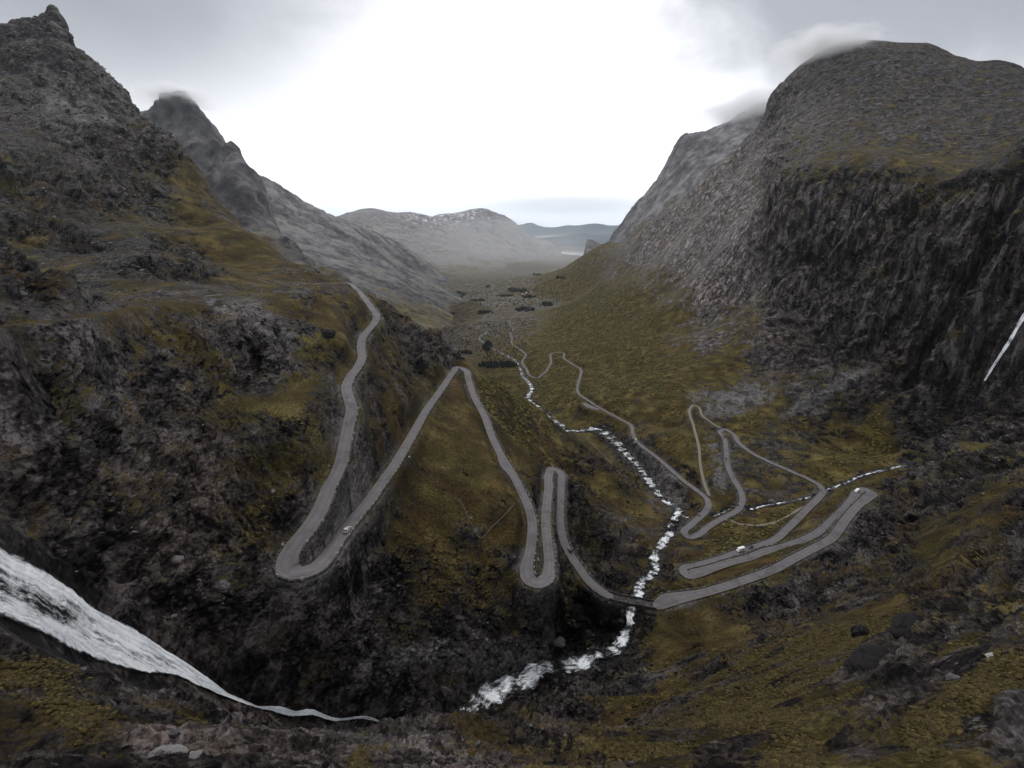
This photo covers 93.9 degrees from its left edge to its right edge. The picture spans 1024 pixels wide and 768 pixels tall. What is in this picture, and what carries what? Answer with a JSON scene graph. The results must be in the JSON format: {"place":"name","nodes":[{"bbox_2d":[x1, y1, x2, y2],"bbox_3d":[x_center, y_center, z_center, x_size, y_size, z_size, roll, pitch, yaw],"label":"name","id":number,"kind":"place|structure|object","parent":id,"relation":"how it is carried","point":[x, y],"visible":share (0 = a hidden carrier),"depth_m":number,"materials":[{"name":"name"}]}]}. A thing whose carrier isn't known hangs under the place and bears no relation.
{"place":"outdoors","nodes":[
{"label":"outdoors","id":0,"kind":"place"},
{"bbox_2d":[140,90,351,282],"bbox_3d":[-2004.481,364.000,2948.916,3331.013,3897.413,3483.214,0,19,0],"label":"mountain","id":1,"kind":"structure","parent":0,"point":[234,180],"depth_m":2289.21,"materials":[{"name":"grey stone"}]},
{"bbox_2d":[260,175,461,329],"bbox_3d":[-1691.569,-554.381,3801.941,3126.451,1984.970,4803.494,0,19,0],"label":"mountain","id":2,"kind":"structure","parent":0,"point":[400,278],"depth_m":2949.50,"materials":[{"name":"grey stone"}]},
{"bbox_2d":[336,208,561,276],"bbox_3d":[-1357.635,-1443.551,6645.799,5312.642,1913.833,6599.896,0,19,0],"label":"mountain","id":3,"kind":"structure","parent":0,"point":[473,241],"depth_m":5564.74,"materials":[{"name":"grey stone"}]},
{"bbox_2d":[0,4,1023,767],"bbox_3d":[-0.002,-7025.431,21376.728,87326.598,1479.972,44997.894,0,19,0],"label":"terrain","id":4,"kind":"structure","parent":0,"point":[702,260],"depth_m":255.24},
{"bbox_2d":[147,744,187,757],"bbox_3d":[-36.599,39.221,50.581,4.041,0.601,2.026,4,26,-13],"label":"boulder","id":5,"kind":"object","parent":4,"relation":"on","point":[176,748],"visible":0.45,"depth_m":50.91,"materials":[{"name":"grey stone"}]},
{"bbox_2d":[171,555,183,562],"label":"boulder","id":6,"kind":"object","parent":4,"relation":"on","point":[177,558],"visible":1,"depth_m":130.98,"materials":[{"name":"grey stone"}]},
{"bbox_2d":[0,547,378,721],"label":"waterfall","id":7,"kind":"structure","parent":4,"relation":"on","point":[80,624],"depth_m":97.72,"materials":[{"name":"white liquid"}]},
{"bbox_2d":[189,750,202,758],"bbox_3d":[-33.603,38.896,49.610,2.566,0.412,1.314,-10,31,-21],"label":"boulder","id":8,"kind":"object","parent":4,"relation":"on","point":[196,754],"visible":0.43,"depth_m":49.86,"materials":[{"name":"grey stone"}]},
{"bbox_2d":[216,580,230,592],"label":"boulder","id":9,"kind":"object","parent":4,"relation":"on","point":[222,586],"visible":0.98,"depth_m":136.13,"materials":[{"name":"grey stone"}]},
{"bbox_2d":[321,329,335,337],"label":"boulder","id":10,"kind":"object","parent":4,"relation":"on","point":[328,333],"visible":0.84,"depth_m":250.54,"materials":[{"name":"grey stone"}]},
{"bbox_2d":[301,359,366,551],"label":"stone wall","id":11,"kind":"structure","parent":4,"relation":"on","point":[321,533],"depth_m":173.09,"materials":[{"name":"grey stone"}]},
{"bbox_2d":[344,282,380,358],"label":"stone wall","id":12,"kind":"structure","parent":4,"relation":"on","point":[374,327],"depth_m":316.56,"materials":[{"name":"grey stone"}]},
{"bbox_2d":[272,368,459,582],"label":"stone wall","id":13,"kind":"structure","parent":4,"relation":"on","point":[286,580],"depth_m":170.38,"materials":[{"name":"grey stone"}]},
{"bbox_2d":[460,366,506,455],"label":"stone wall","id":14,"kind":"structure","parent":4,"relation":"on","point":[486,412],"depth_m":350.16,"materials":[{"name":"grey stone"}]},
{"bbox_2d":[0,324,1023,767],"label":"moss","id":15,"kind":"object","parent":4,"relation":"on","point":[934,724],"visible":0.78,"depth_m":73.31,"materials":[{"name":"green plant"}]},
{"bbox_2d":[985,652,993,657],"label":"boulder","id":16,"kind":"object","parent":15,"relation":"on","point":[987,655],"visible":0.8,"depth_m":77.05,"materials":[{"name":"white stone"}]},
{"bbox_2d":[0,15,1023,767],"bbox_3d":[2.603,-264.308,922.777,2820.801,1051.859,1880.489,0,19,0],"label":"rubble","id":17,"kind":"object","parent":4,"relation":"on","point":[176,733],"visible":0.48,"depth_m":589.45,"materials":[{"name":"stone"}]},
{"bbox_2d":[154,291,879,755],"bbox_3d":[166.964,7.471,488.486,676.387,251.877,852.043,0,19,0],"label":"gravel","id":18,"kind":"structure","parent":4,"relation":"on","point":[160,751],"depth_m":504.05,"materials":[{"name":"grey gravel"}]},
{"bbox_2d":[456,268,579,368],"bbox_3d":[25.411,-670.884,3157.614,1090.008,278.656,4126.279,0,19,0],"label":"forest","id":19,"kind":"object","parent":4,"relation":"on","point":[487,344],"visible":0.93,"depth_m":2264.32,"materials":[{"name":"green plant"}]},
{"bbox_2d":[506,456,538,575],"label":"stone wall","id":20,"kind":"structure","parent":4,"relation":"on","point":[535,513],"depth_m":259.50,"materials":[{"name":"grey stone"}]},
{"bbox_2d":[541,470,556,589],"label":"stone wall","id":21,"kind":"structure","parent":4,"relation":"on","point":[550,584],"depth_m":252.41,"materials":[{"name":"grey stone"}]},
{"bbox_2d":[553,636,564,647],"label":"boulder","id":22,"kind":"object","parent":4,"relation":"on","point":[559,641],"visible":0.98,"depth_m":226.98,"materials":[{"name":"grey stone"}]},
{"bbox_2d":[555,467,595,581],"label":"stone wall","id":23,"kind":"structure","parent":4,"relation":"on","point":[565,527],"depth_m":302.95,"materials":[{"name":"grey stone"}]},
{"bbox_2d":[585,630,592,635],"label":"boulder","id":24,"kind":"object","parent":4,"relation":"on","point":[589,633],"visible":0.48,"depth_m":254.02,"materials":[{"name":"grey stone"}]},
{"bbox_2d":[586,584,607,599],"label":"stone wall","id":25,"kind":"structure","parent":4,"relation":"on","point":[589,587],"depth_m":265.30,"materials":[{"name":"grey stone"}]},
{"bbox_2d":[608,590,656,609],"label":"stone bridge","id":26,"kind":"structure","parent":4,"relation":"on","point":[634,601],"depth_m":265.44,"materials":[{"name":"grey stone"}]},
{"bbox_2d":[642,448,704,503],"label":"stone wall","id":27,"kind":"structure","parent":4,"relation":"on","point":[676,477],"depth_m":517.22,"materials":[{"name":"grey stone"}]},
{"bbox_2d":[435,390,914,713],"bbox_3d":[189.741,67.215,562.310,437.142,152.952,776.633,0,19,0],"label":"rubble","id":28,"kind":"object","parent":4,"relation":"on","point":[445,690],"visible":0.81,"depth_m":262.21,"materials":[{"name":"stone"}]},
{"bbox_2d":[679,504,704,538],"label":"stone wall","id":29,"kind":"structure","parent":4,"relation":"on","point":[688,522],"depth_m":428.59,"materials":[{"name":"grey stone"}]},
{"bbox_2d":[689,492,738,534],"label":"stone wall","id":30,"kind":"structure","parent":4,"relation":"on","point":[718,516],"depth_m":433.81,"materials":[{"name":"grey stone"}]},
{"bbox_2d":[662,566,768,593],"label":"stone wall","id":31,"kind":"structure","parent":4,"relation":"on","point":[715,583],"depth_m":285.88,"materials":[{"name":"grey stone"}]},
{"bbox_2d":[677,536,772,578],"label":"stone wall","id":32,"kind":"structure","parent":4,"relation":"on","point":[714,556],"depth_m":353.31,"materials":[{"name":"grey stone"}]},
{"bbox_2d":[717,428,737,491],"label":"stone wall","id":33,"kind":"structure","parent":4,"relation":"on","point":[723,461],"depth_m":525.09,"materials":[{"name":"grey stone"}]},
{"bbox_2d":[477,279,995,556],"bbox_3d":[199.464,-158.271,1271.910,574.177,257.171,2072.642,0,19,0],"label":"shrubbery","id":34,"kind":"object","parent":4,"relation":"on","point":[727,539],"visible":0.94,"depth_m":862.71,"materials":[{"name":"green plant"}]},
{"bbox_2d":[687,538,793,570],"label":"stone wall","id":35,"kind":"structure","parent":4,"relation":"on","point":[740,555],"depth_m":349.67,"materials":[{"name":"grey stone"}]},
{"bbox_2d":[725,430,762,460],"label":"stone wall","id":36,"kind":"structure","parent":4,"relation":"on","point":[741,447],"depth_m":554.46,"materials":[{"name":"grey stone"}]},
{"bbox_2d":[763,460,817,487],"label":"stone wall","id":37,"kind":"structure","parent":4,"relation":"on","point":[791,473],"depth_m":492.61,"materials":[{"name":"grey stone"}]},
{"bbox_2d":[773,489,818,535],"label":"stone wall","id":38,"kind":"structure","parent":4,"relation":"on","point":[796,513],"depth_m":415.46,"materials":[{"name":"grey stone"}]},
{"bbox_2d":[768,491,865,565],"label":"stone wall","id":39,"kind":"structure","parent":4,"relation":"on","point":[819,539],"depth_m":336.70,"materials":[{"name":"grey stone"}]},
{"bbox_2d":[794,486,874,538],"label":"stone wall","id":40,"kind":"structure","parent":4,"relation":"on","point":[833,512],"depth_m":388.43,"materials":[{"name":"grey stone"}]},
{"bbox_2d":[850,625,868,636],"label":"boulder","id":41,"kind":"object","parent":4,"relation":"on","point":[857,630],"visible":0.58,"depth_m":151.40,"materials":[{"name":"grey stone"}]},
{"bbox_2d":[846,644,889,673],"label":"boulder","id":42,"kind":"object","parent":4,"relation":"on","point":[867,658],"visible":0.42,"depth_m":111.73,"materials":[{"name":"grey stone"}]},
{"bbox_2d":[890,613,923,639],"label":"boulder","id":43,"kind":"object","parent":4,"relation":"on","point":[901,624],"visible":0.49,"depth_m":129.87,"materials":[{"name":"grey stone"}]},
{"bbox_2d":[945,672,959,679],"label":"boulder","id":44,"kind":"object","parent":4,"relation":"on","point":[949,675],"visible":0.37,"depth_m":76.34,"materials":[{"name":"grey stone"}]},
{"bbox_2d":[984,313,1023,380],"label":"waterfall","id":45,"kind":"structure","parent":4,"relation":"on","point":[1011,336],"depth_m":477.30,"materials":[{"name":"white liquid"}]},
{"bbox_2d":[0,0,1023,226],"label":"sky","id":46,"kind":"structure","parent":0,"point":[544,113],"materials":[{"name":"white"}]},
{"bbox_2d":[209,270,876,608],"bbox_3d":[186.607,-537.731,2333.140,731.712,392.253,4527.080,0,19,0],"label":"road","id":47,"kind":"structure","parent":0,"point":[288,565],"depth_m":290.71,"materials":[{"name":"grey asphalt"}]},
{"bbox_2d":[343,526,351,532],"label":"car","id":48,"kind":"object","parent":47,"relation":"on","point":[346,529],"visible":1,"depth_m":174.12,"materials":[{"name":"silver metal"}]},
{"bbox_2d":[736,546,744,551],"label":"motorhome","id":49,"kind":"object","parent":47,"relation":"on","point":[740,548],"visible":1,"depth_m":362.01,"materials":[{"name":"white paint"}]},
{"bbox_2d":[458,438,633,537],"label":"path","id":50,"kind":"structure","parent":0,"point":[514,504],"depth_m":244.44,"materials":[{"name":"brown soil"}]},
{"bbox_2d":[532,235,583,255],"bbox_3d":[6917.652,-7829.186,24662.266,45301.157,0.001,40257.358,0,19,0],"label":"water","id":51,"kind":"structure","parent":0,"point":[564,252],"depth_m":7940.64,"materials":[{"name":"grey liquid"}]},
{"bbox_2d":[518,223,618,234],"bbox_3d":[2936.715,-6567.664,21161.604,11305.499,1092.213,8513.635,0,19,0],"label":"mountain","id":52,"kind":"structure","parent":0,"point":[535,229],"depth_m":20129.00,"materials":[{"name":"grey stone"}]},
{"bbox_2d":[459,291,682,713],"bbox_3d":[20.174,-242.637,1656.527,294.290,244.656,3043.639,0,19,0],"label":"river","id":53,"kind":"structure","parent":0,"point":[529,674],"depth_m":223.20,"materials":[{"name":"white liquid"}]},
{"bbox_2d":[537,233,611,246],"bbox_3d":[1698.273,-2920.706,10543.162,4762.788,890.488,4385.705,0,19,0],"label":"mountain","id":54,"kind":"structure","parent":0,"point":[577,240],"depth_m":9901.58,"materials":[{"name":"grey stone"}]},
{"bbox_2d":[584,101,767,253],"bbox_3d":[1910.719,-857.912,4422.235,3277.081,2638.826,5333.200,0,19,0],"label":"mountain","id":55,"kind":"structure","parent":0,"point":[693,159],"depth_m":3028.59,"materials":[{"name":"grey stone"}]},
{"bbox_2d":[688,405,720,495],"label":"track","id":56,"kind":"structure","parent":0,"point":[699,457],"depth_m":564.30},
{"bbox_2d":[723,506,802,552],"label":"track","id":57,"kind":"structure","parent":0,"point":[796,510],"depth_m":413.47,"materials":[{"name":"grey gravel"}]},
{"bbox_2d":[681,465,906,517],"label":"stream","id":58,"kind":"structure","parent":0,"point":[835,486],"depth_m":463.16,"materials":[{"name":"liquid"}]}
]}

